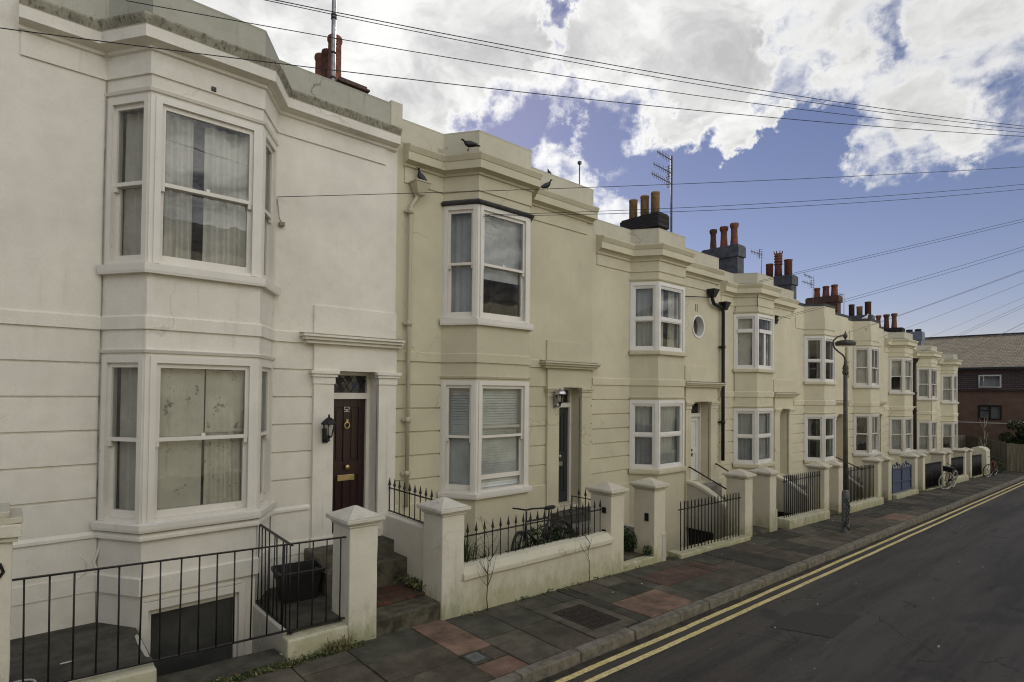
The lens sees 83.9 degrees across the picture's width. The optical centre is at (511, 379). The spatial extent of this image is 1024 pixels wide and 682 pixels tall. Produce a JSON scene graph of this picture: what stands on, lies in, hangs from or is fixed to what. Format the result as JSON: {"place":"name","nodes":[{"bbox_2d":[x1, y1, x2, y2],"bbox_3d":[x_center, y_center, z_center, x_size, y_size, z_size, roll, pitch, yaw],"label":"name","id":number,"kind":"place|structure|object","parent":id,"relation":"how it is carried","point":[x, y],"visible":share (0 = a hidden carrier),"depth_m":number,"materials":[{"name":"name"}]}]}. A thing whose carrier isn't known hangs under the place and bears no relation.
{"place":"outdoors","nodes":[
{"label":"outdoors","id":0,"kind":"place"},
{"bbox_2d":[9,622,153,681],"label":"forecourt floor","id":1,"kind":"structure","parent":0,"point":[35,655],"depth_m":5.35,"materials":[{"name":"concrete"}]},
{"bbox_2d":[0,0,404,676],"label":"terrace house","id":2,"kind":"structure","parent":0,"point":[198,340],"depth_m":6.26,"materials":[{"name":"white paint"}]},
{"bbox_2d":[98,356,143,523],"bbox_3d":[-4.103,0.629,6.106,0.544,1.766,0.207,0,-1,15],"label":"window","id":3,"kind":"structure","parent":2,"relation":"in","point":[132,367],"depth_m":6.10,"materials":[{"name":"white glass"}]},
{"bbox_2d":[104,93,149,263],"bbox_3d":[-4.076,-2.120,6.158,0.544,1.806,0.207,0,-1,15],"label":"window","id":4,"kind":"structure","parent":2,"relation":"in","point":[135,185],"depth_m":6.16,"materials":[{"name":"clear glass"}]},
{"bbox_2d":[141,580,244,676],"bbox_3d":[-3.497,3.045,6.309,1.100,1.485,0.158,2,-1,-42],"label":"basement window","id":5,"kind":"structure","parent":2,"relation":"in","point":[169,638],"depth_m":6.34,"materials":[{"name":"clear glass"}]},
{"bbox_2d":[147,356,254,522],"bbox_3d":[-3.478,0.641,6.390,1.050,1.766,0.208,2,-1,-42],"label":"window","id":6,"kind":"structure","parent":2,"relation":"in","point":[176,406],"depth_m":6.41,"materials":[{"name":"clear glass"}]},
{"bbox_2d":[153,95,259,276],"bbox_3d":[-3.453,-2.108,6.445,1.050,1.806,0.214,2,-1,-42],"label":"window","id":7,"kind":"structure","parent":2,"relation":"in","point":[230,194],"depth_m":6.52,"materials":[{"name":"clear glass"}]},
{"bbox_2d":[257,361,272,508],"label":"window","id":8,"kind":"structure","parent":2,"relation":"in","point":[265,368],"depth_m":7.17,"materials":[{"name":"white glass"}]},
{"bbox_2d":[261,129,276,283],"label":"window","id":9,"kind":"structure","parent":2,"relation":"in","point":[269,149],"depth_m":7.22,"materials":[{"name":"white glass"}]},
{"bbox_2d":[330,0,336,80],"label":"aerial pole","id":10,"kind":"object","parent":2,"relation":"attached to","point":[333,41],"visible":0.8,"depth_m":8.62,"materials":[{"name":"metal"}]},
{"bbox_2d":[332,399,364,532],"bbox_3d":[-2.402,1.225,8.243,0.588,1.906,0.134,2,-1,-42],"label":"door","id":11,"kind":"structure","parent":2,"relation":"in","point":[349,414],"depth_m":8.28,"materials":[{"name":"red wood"}]},
{"bbox_2d":[256,587,341,634],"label":"forecourt floor","id":12,"kind":"structure","parent":0,"point":[304,610],"depth_m":6.51,"materials":[{"name":"concrete"}]},
{"bbox_2d":[271,559,324,603],"bbox_3d":[-2.613,2.465,6.953,0.558,0.366,0.448,1,-1,-34],"label":"recycling crate","id":13,"kind":"object","parent":12,"relation":"on","point":[305,581],"visible":0.69,"depth_m":6.85,"materials":[{"name":"black plastic"}]},
{"bbox_2d":[395,119,601,558],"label":"terrace house","id":14,"kind":"structure","parent":0,"point":[494,324],"depth_m":9.17,"materials":[{"name":"beige paint"}]},
{"bbox_2d":[441,380,474,492],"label":"window","id":15,"kind":"structure","parent":14,"relation":"in","point":[458,446],"depth_m":9.04,"materials":[{"name":"white glass"}]},
{"bbox_2d":[443,204,476,317],"bbox_3d":[-0.796,-1.858,9.068,0.544,1.806,0.187,0,-1,15],"label":"window","id":16,"kind":"structure","parent":14,"relation":"in","point":[460,221],"depth_m":9.10,"materials":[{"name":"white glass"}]},
{"bbox_2d":[478,381,526,492],"bbox_3d":[-0.189,0.903,9.287,1.030,1.766,0.166,2,-1,-42],"label":"window","id":17,"kind":"structure","parent":14,"relation":"in","point":[502,443],"depth_m":9.37,"materials":[{"name":"white glass"}]},
{"bbox_2d":[480,204,528,322],"bbox_3d":[-0.163,-1.847,9.341,1.030,1.806,0.168,2,-1,-42],"label":"window","id":18,"kind":"structure","parent":14,"relation":"in","point":[499,234],"depth_m":9.45,"materials":[{"name":"white glass"}]},
{"bbox_2d":[558,407,567,501],"bbox_3d":[0.912,1.467,11.191,0.548,1.866,0.134,2,-1,-42],"label":"door","id":19,"kind":"structure","parent":14,"relation":"in","point":[563,411],"depth_m":11.31,"materials":[{"name":"black wood"}]},
{"bbox_2d":[194,0,1023,336],"label":"sky","id":20,"kind":"structure","parent":0,"point":[963,59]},
{"bbox_2d":[226,469,1023,681],"bbox_3d":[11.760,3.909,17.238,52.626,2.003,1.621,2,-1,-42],"label":"paving","id":21,"kind":"structure","parent":0,"point":[434,646],"depth_m":7.71,"materials":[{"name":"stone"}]},
{"bbox_2d":[0,502,22,681],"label":"gate pier","id":22,"kind":"structure","parent":21,"relation":"on","point":[11,520],"depth_m":4.36,"materials":[{"name":"paint"}]},
{"bbox_2d":[69,663,156,681],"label":"dwarf wall","id":23,"kind":"structure","parent":21,"relation":"on","point":[145,673],"depth_m":4.93,"materials":[{"name":"paint"}]},
{"bbox_2d":[12,536,345,681],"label":"iron railing","id":24,"kind":"object","parent":23,"relation":"on","point":[118,621],"visible":0.98,"depth_m":5.22,"materials":[{"name":"metal"}]},
{"bbox_2d":[157,648,285,681],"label":"dwarf wall","id":25,"kind":"structure","parent":21,"relation":"on","point":[238,665],"depth_m":5.53,"materials":[{"name":"concrete"}]},
{"bbox_2d":[282,621,347,661],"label":"dwarf wall","id":26,"kind":"structure","parent":21,"relation":"on","point":[296,645],"depth_m":5.98,"materials":[{"name":"paint"}]},
{"bbox_2d":[256,524,293,634],"bbox_3d":[-2.651,2.166,6.327,0.034,0.962,1.071,2,-1,-42],"label":"iron railing","id":27,"kind":"object","parent":26,"relation":"on","point":[276,536],"visible":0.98,"depth_m":6.24,"materials":[{"name":"metal"}]},
{"bbox_2d":[325,505,385,644],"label":"gate pier","id":28,"kind":"structure","parent":21,"relation":"on","point":[356,526],"depth_m":6.35,"materials":[{"name":"paint"}]},
{"bbox_2d":[304,535,439,636],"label":"front steps","id":29,"kind":"structure","parent":21,"relation":"on","point":[401,605],"depth_m":7.13,"materials":[{"name":"stone"}]},
{"bbox_2d":[417,497,470,619],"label":"gate pier","id":30,"kind":"structure","parent":21,"relation":"on","point":[443,550],"depth_m":7.17,"materials":[{"name":"paint"}]},
{"bbox_2d":[459,650,492,665],"bbox_3d":[-0.384,2.954,6.048,0.245,0.044,0.260,2,-1,-42],"label":"stopcock cover","id":31,"kind":"object","parent":21,"relation":"on","point":[475,657],"visible":0.98,"depth_m":6.03,"materials":[{"name":"metal"}]},
{"bbox_2d":[463,531,613,613],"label":"dwarf wall","id":32,"kind":"structure","parent":21,"relation":"on","point":[539,569],"depth_m":8.11,"materials":[{"name":"paint"}]},
{"bbox_2d":[464,500,605,562],"bbox_3d":[0.446,2.210,8.390,2.910,0.603,0.074,2,-1,-42],"label":"iron railing","id":33,"kind":"object","parent":32,"relation":"on","point":[603,509],"visible":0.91,"depth_m":8.34,"materials":[{"name":"metal"}]},
{"bbox_2d":[536,599,637,635],"bbox_3d":[0.960,3.058,7.351,0.830,0.061,1.010,2,-1,-42],"label":"manhole cover","id":34,"kind":"object","parent":21,"relation":"on","point":[588,617],"visible":0.98,"depth_m":7.31,"materials":[{"name":"metal"}]},
{"bbox_2d":[205,476,976,681],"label":"weeds","id":35,"kind":"object","parent":21,"relation":"on","point":[337,646],"visible":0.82,"depth_m":6.01,"materials":[{"name":"green plant"}]},
{"bbox_2d":[624,555,653,571],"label":"dwarf wall","id":36,"kind":"structure","parent":21,"relation":"on","point":[641,561],"depth_m":9.75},
{"bbox_2d":[668,534,750,558],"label":"dwarf wall","id":37,"kind":"structure","parent":21,"relation":"on","point":[697,549],"depth_m":11.15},
{"bbox_2d":[678,492,740,550],"bbox_3d":[4.009,2.813,11.440,2.410,1.030,0.035,2,-1,-42],"label":"iron railing","id":38,"kind":"object","parent":37,"relation":"on","point":[711,503],"visible":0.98,"depth_m":11.44,"materials":[{"name":"metal"}]},
{"bbox_2d":[722,469,756,536],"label":"gate pier","id":39,"kind":"structure","parent":21,"relation":"on","point":[740,481],"depth_m":12.41,"materials":[{"name":"paint"}]},
{"bbox_2d":[748,466,779,531],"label":"gate pier","id":40,"kind":"structure","parent":21,"relation":"on","point":[764,497],"depth_m":13.21,"materials":[{"name":"paint"}]},
{"bbox_2d":[777,509,829,528],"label":"dwarf wall","id":41,"kind":"structure","parent":21,"relation":"on","point":[802,519],"depth_m":14.08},
{"bbox_2d":[782,470,819,517],"bbox_3d":[7.367,2.858,14.429,2.340,1.081,0.035,2,-1,-42],"label":"iron railing","id":42,"kind":"object","parent":41,"relation":"on","point":[800,478],"visible":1,"depth_m":14.42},
{"bbox_2d":[804,461,831,510],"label":"gate pier","id":43,"kind":"structure","parent":21,"relation":"on","point":[822,467],"depth_m":15.39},
{"bbox_2d":[823,460,842,513],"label":"gate pier","id":44,"kind":"structure","parent":21,"relation":"on","point":[835,483],"depth_m":16.04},
{"bbox_2d":[832,331,855,532],"bbox_3d":[7.854,1.307,13.419,0.466,4.942,0.450,2,-1,-42],"label":"street lamp","id":45,"kind":"object","parent":21,"relation":"on","point":[845,525],"visible":0.98,"depth_m":13.38,"materials":[{"name":"metal"}]},
{"bbox_2d":[850,496,883,512],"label":"dwarf wall","id":46,"kind":"structure","parent":21,"relation":"on","point":[862,504],"depth_m":17.10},
{"bbox_2d":[848,464,874,502],"bbox_3d":[10.509,3.121,17.224,2.720,1.154,0.035,2,-1,-42],"label":"iron railing","id":47,"kind":"object","parent":46,"relation":"on","point":[865,480],"visible":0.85,"depth_m":17.26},
{"bbox_2d":[860,456,883,497],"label":"gate pier","id":48,"kind":"structure","parent":21,"relation":"on","point":[872,460],"depth_m":18.36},
{"bbox_2d":[877,455,893,499],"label":"gate pier","id":49,"kind":"structure","parent":21,"relation":"on","point":[886,477],"depth_m":19.05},
{"bbox_2d":[892,489,918,498],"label":"dwarf wall","id":50,"kind":"structure","parent":21,"relation":"on","point":[903,494],"depth_m":20.05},
{"bbox_2d":[892,460,911,493],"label":"blue gate","id":51,"kind":"structure","parent":50,"relation":"on","point":[901,478],"depth_m":20.10,"materials":[{"name":"paint"}]},
{"bbox_2d":[899,453,919,490],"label":"gate pier","id":52,"kind":"structure","parent":21,"relation":"on","point":[911,458],"depth_m":21.19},
{"bbox_2d":[624,546,644,560],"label":"forecourt floor","id":53,"kind":"structure","parent":0,"point":[632,554],"depth_m":10.16,"materials":[{"name":"concrete"}]},
{"bbox_2d":[550,503,627,547],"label":"front steps","id":54,"kind":"structure","parent":53,"relation":"on","point":[567,519],"depth_m":10.52,"materials":[{"name":"stone"}]},
{"bbox_2d":[585,481,628,574],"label":"gate pier","id":55,"kind":"structure","parent":53,"relation":"on","point":[609,495],"depth_m":9.37,"materials":[{"name":"paint"}]},
{"bbox_2d":[629,477,669,562],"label":"gate pier","id":56,"kind":"structure","parent":53,"relation":"on","point":[649,511],"depth_m":10.17,"materials":[{"name":"beige paint"}]},
{"bbox_2d":[590,191,730,556],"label":"terrace house","id":57,"kind":"structure","parent":0,"point":[656,384],"depth_m":12.34,"materials":[{"name":"beige paint"}]},
{"bbox_2d":[629,400,657,468],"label":"window","id":58,"kind":"structure","parent":57,"relation":"in","point":[643,446],"depth_m":12.27,"materials":[{"name":"white plastic"}]},
{"bbox_2d":[630,282,657,349],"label":"window","id":59,"kind":"structure","parent":57,"relation":"in","point":[641,318],"depth_m":12.32,"materials":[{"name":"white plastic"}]},
{"bbox_2d":[651,150,672,231],"bbox_3d":[4.199,-4.643,15.966,1.030,3.580,0.280,2,-1,-42],"label":"television aerial","id":60,"kind":"object","parent":57,"relation":"attached to","point":[671,190],"visible":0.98,"depth_m":16.26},
{"bbox_2d":[651,282,684,352],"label":"window","id":61,"kind":"structure","parent":57,"relation":"in","point":[671,320],"depth_m":12.75,"materials":[{"name":"white plastic"}]},
{"bbox_2d":[658,400,683,468],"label":"window","id":62,"kind":"structure","parent":57,"relation":"in","point":[667,409],"depth_m":12.64,"materials":[{"name":"white plastic"}]},
{"bbox_2d":[691,417,697,480],"bbox_3d":[4.484,1.741,14.369,0.838,1.626,0.134,2,-1,-42],"label":"door","id":63,"kind":"structure","parent":57,"relation":"in","point":[694,420],"depth_m":14.54,"materials":[{"name":"white paint"}]},
{"bbox_2d":[701,222,800,496],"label":"terrace house","id":64,"kind":"structure","parent":0,"point":[760,394],"depth_m":15.43,"materials":[{"name":"beige paint"}]},
{"bbox_2d":[733,408,756,463],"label":"window","id":65,"kind":"structure","parent":64,"relation":"in","point":[744,420],"depth_m":15.31,"materials":[{"name":"white plastic"}]},
{"bbox_2d":[734,314,756,368],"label":"window","id":66,"kind":"structure","parent":64,"relation":"in","point":[745,325],"depth_m":15.36,"materials":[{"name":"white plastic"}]},
{"bbox_2d":[750,314,773,369],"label":"window","id":67,"kind":"structure","parent":64,"relation":"in","point":[770,332],"depth_m":15.57,"materials":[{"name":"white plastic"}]},
{"bbox_2d":[757,408,772,463],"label":"window","id":68,"kind":"structure","parent":64,"relation":"in","point":[762,435],"depth_m":15.72,"materials":[{"name":"white plastic"}]},
{"bbox_2d":[549,482,1023,681],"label":"road","id":69,"kind":"structure","parent":0,"point":[966,613],"depth_m":7.81,"materials":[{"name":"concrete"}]},
{"bbox_2d":[537,479,1023,681],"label":"gutter dirt","id":70,"kind":"structure","parent":69,"relation":"on","point":[585,664],"depth_m":8.08,"materials":[{"name":"soil"}]},
{"bbox_2d":[555,481,1023,681],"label":"road marking","id":71,"kind":"object","parent":69,"relation":"on","point":[621,666],"visible":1,"depth_m":8.04,"materials":[{"name":"yellow paint"}]},
{"bbox_2d":[769,611,860,637],"bbox_3d":[4.187,3.305,7.817,1.540,0.058,0.720,2,-1,-42],"label":"road patch","id":72,"kind":"object","parent":69,"relation":"on","point":[822,624],"visible":1,"depth_m":7.74,"materials":[{"name":"asphalt"}]},
{"bbox_2d":[766,251,851,484],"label":"terrace house","id":73,"kind":"structure","parent":0,"point":[818,360],"depth_m":18.46,"materials":[{"name":"beige paint"}]},
{"bbox_2d":[803,414,823,460],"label":"window","id":74,"kind":"structure","parent":73,"relation":"in","point":[807,437],"depth_m":18.40,"materials":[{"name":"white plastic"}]},
{"bbox_2d":[804,336,823,381],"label":"window","id":75,"kind":"structure","parent":73,"relation":"in","point":[807,360],"depth_m":18.44,"materials":[{"name":"white plastic"}]},
{"bbox_2d":[818,414,835,460],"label":"window","id":76,"kind":"structure","parent":73,"relation":"in","point":[826,417],"depth_m":18.85,"materials":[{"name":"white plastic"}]},
{"bbox_2d":[818,336,835,381],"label":"window","id":77,"kind":"structure","parent":73,"relation":"in","point":[829,339],"depth_m":18.84,"materials":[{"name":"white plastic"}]},
{"bbox_2d":[805,284,887,476],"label":"terrace house","id":78,"kind":"structure","parent":0,"point":[866,414],"depth_m":21.50,"materials":[{"name":"beige paint"}]},
{"bbox_2d":[854,414,869,453],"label":"window","id":79,"kind":"structure","parent":78,"relation":"in","point":[866,433],"depth_m":21.41,"materials":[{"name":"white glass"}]},
{"bbox_2d":[854,347,869,385],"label":"window","id":80,"kind":"structure","parent":78,"relation":"in","point":[861,360],"depth_m":21.52,"materials":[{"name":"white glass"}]},
{"bbox_2d":[871,414,879,453],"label":"window","id":81,"kind":"structure","parent":78,"relation":"in","point":[874,417],"depth_m":21.90,"materials":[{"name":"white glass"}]},
{"bbox_2d":[848,301,919,467],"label":"terrace house","id":82,"kind":"structure","parent":0,"point":[900,406],"depth_m":24.37,"materials":[{"name":"beige paint"}]},
{"bbox_2d":[889,417,903,451],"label":"window","id":83,"kind":"structure","parent":82,"relation":"in","point":[896,424],"depth_m":24.35,"materials":[{"name":"white glass"}]},
{"bbox_2d":[889,358,903,391],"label":"window","id":84,"kind":"structure","parent":82,"relation":"in","point":[896,365],"depth_m":24.37,"materials":[{"name":"white glass"}]},
{"bbox_2d":[875,313,942,463],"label":"terrace house","id":85,"kind":"structure","parent":0,"point":[927,398],"depth_m":27.25,"materials":[{"name":"beige paint"}]},
{"bbox_2d":[917,368,929,397],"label":"window","id":86,"kind":"structure","parent":85,"relation":"in","point":[923,374],"depth_m":27.31,"materials":[{"name":"clear glass"}]},
{"bbox_2d":[917,421,930,451],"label":"window","id":87,"kind":"structure","parent":85,"relation":"in","point":[923,441],"depth_m":27.22,"materials":[{"name":"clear glass"}]},
{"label":"garden bed","id":88,"kind":"structure","parent":0,"visible":0},
{"bbox_2d":[383,512,423,582],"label":"dwarf wall","id":89,"kind":"structure","parent":88,"relation":"on","point":[405,533],"depth_m":7.75,"materials":[{"name":"paint"}]},
{"bbox_2d":[388,479,433,523],"bbox_3d":[-1.427,1.677,7.931,0.048,0.505,1.170,2,-1,-42],"label":"iron railing","id":90,"kind":"object","parent":89,"relation":"on","point":[409,493],"visible":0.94,"depth_m":7.93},
{"bbox_2d":[505,522,579,551],"bbox_3d":[0.389,2.738,9.324,2.156,0.672,1.057,2,-1,-42],"label":"dark shrub","id":91,"kind":"object","parent":88,"relation":"on","point":[554,536],"visible":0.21,"depth_m":9.53,"materials":[{"name":"green plant"}]},
{"bbox_2d":[511,505,573,550],"bbox_3d":[0.443,2.554,9.257,0.542,1.034,1.723,-9,-7,42],"label":"bicycle","id":92,"kind":"object","parent":88,"relation":"on","point":[549,507],"visible":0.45,"depth_m":9.12,"materials":[{"name":"metal"}]},
{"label":"basement floor","id":93,"kind":"structure","parent":0,"visible":0},
{"bbox_2d":[685,480,725,545],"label":"stair wall","id":94,"kind":"structure","parent":93,"relation":"on","point":[696,490],"depth_m":13.40,"materials":[{"name":"paint"}]},
{"bbox_3d":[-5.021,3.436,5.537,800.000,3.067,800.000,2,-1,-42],"label":"ground","id":95,"kind":"structure","parent":0,"visible":0},
{"bbox_2d":[488,476,1023,681],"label":"kerb","id":96,"kind":"structure","parent":95,"relation":"on","point":[551,665],"depth_m":7.77,"materials":[{"name":"concrete"}]},
{"bbox_2d":[906,329,962,457],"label":"terrace house","id":97,"kind":"structure","parent":95,"relation":"on","point":[947,407],"depth_m":30.34,"materials":[{"name":"beige paint"}]},
{"bbox_2d":[941,374,952,401],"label":"window","id":98,"kind":"structure","parent":97,"relation":"in","point":[946,379],"depth_m":30.39,"materials":[{"name":"clear glass"}]},
{"bbox_2d":[924,332,1023,461],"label":"brick house","id":99,"kind":"structure","parent":95,"relation":"on","point":[991,383],"depth_m":39.15,"materials":[{"name":"brick"}]},
{"bbox_2d":[978,375,1000,387],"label":"window","id":100,"kind":"structure","parent":99,"relation":"in","point":[984,381],"depth_m":38.78,"materials":[{"name":"white plastic"}]},
{"bbox_2d":[978,405,1001,419],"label":"window","id":101,"kind":"structure","parent":99,"relation":"in","point":[989,412],"depth_m":38.74,"materials":[{"name":"glass"}]},
{"bbox_2d":[958,435,1023,471],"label":"board fence","id":102,"kind":"object","parent":95,"relation":"on","point":[1007,454],"visible":0.3,"depth_m":32.95,"materials":[{"name":"wood"}]},
{"bbox_2d":[998,419,1023,443],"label":"evergreen bush","id":103,"kind":"object","parent":95,"relation":"on","point":[1018,438],"visible":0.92,"depth_m":34.16,"materials":[{"name":"green plant"}]},
{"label":"basement floor","id":104,"kind":"structure","parent":0,"visible":0},
{"bbox_2d":[776,475,805,516],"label":"stair wall","id":105,"kind":"structure","parent":104,"relation":"on","point":[780,495],"depth_m":16.34,"materials":[{"name":"paint"}]},
{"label":"far pavement","id":106,"kind":"structure","parent":0,"visible":0},
{"bbox_3d":[20.182,-0.989,13.761,0.332,10.493,0.298,2,-1,-42],"label":"telegraph pole","id":107,"kind":"object","parent":106,"relation":"on","visible":0},
{"bbox_2d":[0,27,1023,136],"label":"overhead wire","id":108,"kind":"object","parent":107,"relation":"attached to","point":[453,84],"visible":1,"depth_m":6.06,"materials":[{"name":"rubber"}]},
{"bbox_2d":[126,0,1023,132],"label":"overhead wire","id":109,"kind":"object","parent":107,"relation":"attached to","point":[531,70],"visible":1,"depth_m":7.18,"materials":[{"name":"rubber"}]},
{"bbox_2d":[265,0,1021,128],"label":"overhead wire","id":110,"kind":"object","parent":107,"relation":"attached to","point":[612,69],"visible":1,"depth_m":7.76,"materials":[{"name":"rubber"}]},
{"bbox_2d":[275,0,1020,125],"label":"overhead wire","id":111,"kind":"object","parent":107,"relation":"attached to","point":[611,64],"visible":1,"depth_m":6.69,"materials":[{"name":"rubber"}]},
{"bbox_2d":[281,167,1016,196],"bbox_3d":[8.603,-4.091,10.633,24.125,3.828,0.008,1,-1,-16],"label":"overhead wire","id":112,"kind":"object","parent":107,"relation":"attached to","point":[620,186],"visible":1,"depth_m":8.62,"materials":[{"name":"rubber"}]},
{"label":"basement floor","id":113,"kind":"structure","parent":0,"visible":0},
{"bbox_2d":[135,603,286,663],"bbox_3d":[-3.278,3.184,6.052,1.254,1.205,1.454,2,-1,-42],"label":"window well wall","id":114,"kind":"structure","parent":113,"relation":"on","point":[259,629],"depth_m":6.33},
{"bbox_3d":[17.030,4.536,23.003,2.908,0.534,0.241,2,-1,-42],"label":"dwarf wall","id":115,"kind":"object","parent":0,"visible":0},
{"bbox_2d":[925,461,941,488],"bbox_3d":[17.005,3.827,23.000,2.771,1.084,0.050,2,-1,-42],"label":"iron railing","id":116,"kind":"object","parent":115,"relation":"on","point":[933,472],"visible":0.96,"depth_m":22.89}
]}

